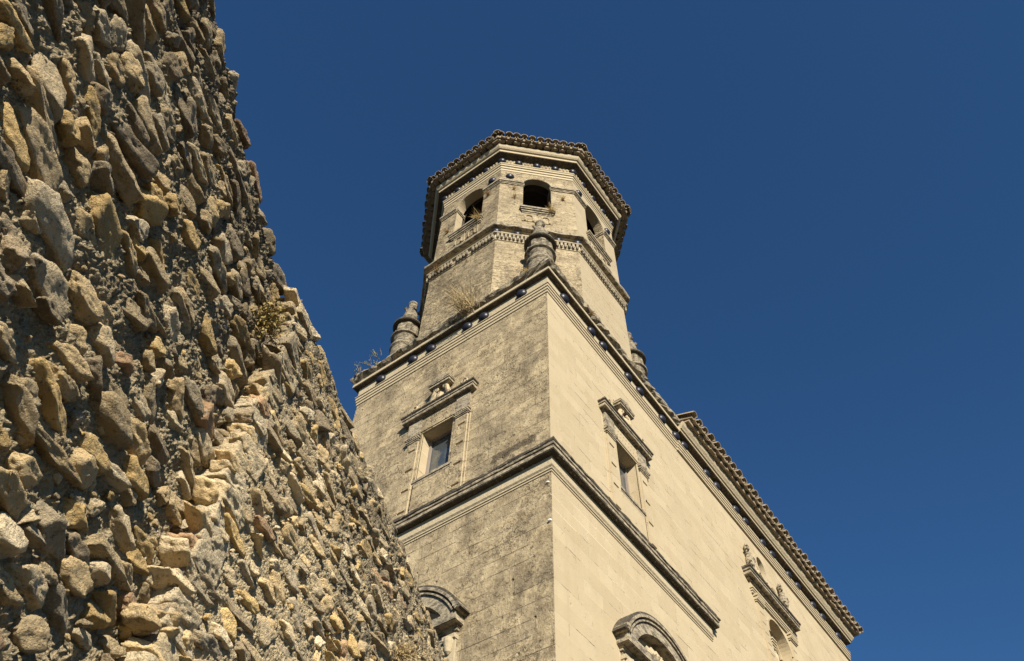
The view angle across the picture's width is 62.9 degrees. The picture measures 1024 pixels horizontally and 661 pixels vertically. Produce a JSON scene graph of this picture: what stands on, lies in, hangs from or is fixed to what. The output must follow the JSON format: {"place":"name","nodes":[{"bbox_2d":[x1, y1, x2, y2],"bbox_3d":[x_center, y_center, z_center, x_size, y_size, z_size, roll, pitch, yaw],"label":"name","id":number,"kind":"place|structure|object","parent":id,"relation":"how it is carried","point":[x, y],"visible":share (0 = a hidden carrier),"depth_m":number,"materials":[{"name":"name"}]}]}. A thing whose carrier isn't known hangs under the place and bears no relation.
{"place":"outdoors","nodes":[
{"label":"outdoors","id":0,"kind":"place"},
{"bbox_2d":[350,130,862,660],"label":"church","id":1,"kind":"structure","parent":0,"point":[556,478],"depth_m":25.25,"materials":[{"name":"stone"}]},
{"bbox_2d":[428,264,441,273],"bbox_3d":[-2.990,-2.375,33.120,0.624,0.718,0.562,-31,-62,20],"label":"dry weed","id":2,"kind":"object","parent":1,"relation":"on","point":[435,269],"visible":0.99,"depth_m":33.16,"materials":[{"name":"beige plant"}]},
{"bbox_2d":[392,373,478,520],"bbox_3d":[-2.119,3.132,23.945,2.820,5.380,0.680,-31,-62,20],"label":"window","id":3,"kind":"structure","parent":1,"relation":"in","point":[447,453],"depth_m":23.82,"materials":[{"name":"stone"}]},
{"bbox_2d":[428,272,480,326],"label":"dry grass","id":4,"kind":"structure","parent":1,"relation":"on","point":[464,305],"depth_m":28.06,"materials":[{"name":"plant"}]},
{"bbox_2d":[468,205,483,224],"bbox_3d":[-1.436,-4.681,34.591,0.804,0.859,0.963,23,-58,-14],"label":"dry weed","id":5,"kind":"object","parent":1,"relation":"on","point":[476,215],"visible":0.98,"depth_m":34.59,"materials":[{"name":"brown plant"}]},
{"bbox_2d":[544,202,563,214],"bbox_3d":[1.674,-4.975,34.477,1.016,0.880,0.726,22,-58,-13],"label":"dry weed","id":6,"kind":"object","parent":1,"relation":"on","point":[550,209],"visible":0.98,"depth_m":34.53,"materials":[{"name":"beige plant"}]},
{"bbox_2d":[597,396,658,551],"bbox_3d":[3.306,3.951,24.351,0.680,5.380,2.820,-31,-62,20],"label":"window","id":7,"kind":"structure","parent":1,"relation":"in","point":[617,417],"depth_m":24.43,"materials":[{"name":"stone"}]},
{"bbox_2d":[214,0,1023,660],"label":"sky","id":8,"kind":"structure","parent":0,"point":[820,262],"materials":[{"name":"blue"}]},
{"label":"ground","id":9,"kind":"structure","parent":0,"visible":0},
{"bbox_2d":[0,0,448,660],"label":"rubble wall","id":10,"kind":"structure","parent":9,"relation":"on","point":[186,472],"depth_m":4.29,"materials":[{"name":"stone"}]},
{"bbox_2d":[249,291,292,344],"bbox_3d":[-1.732,-0.076,5.790,0.434,0.424,0.423,15,-57,-8],"label":"dry bush","id":11,"kind":"object","parent":10,"relation":"attached to","point":[268,318],"visible":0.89,"depth_m":5.77,"materials":[{"name":"brown plant"}]},
{"bbox_2d":[392,629,432,660],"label":"dry grass","id":12,"kind":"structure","parent":10,"relation":"on","point":[404,652],"depth_m":7.42,"materials":[{"name":"plant"}]}
]}

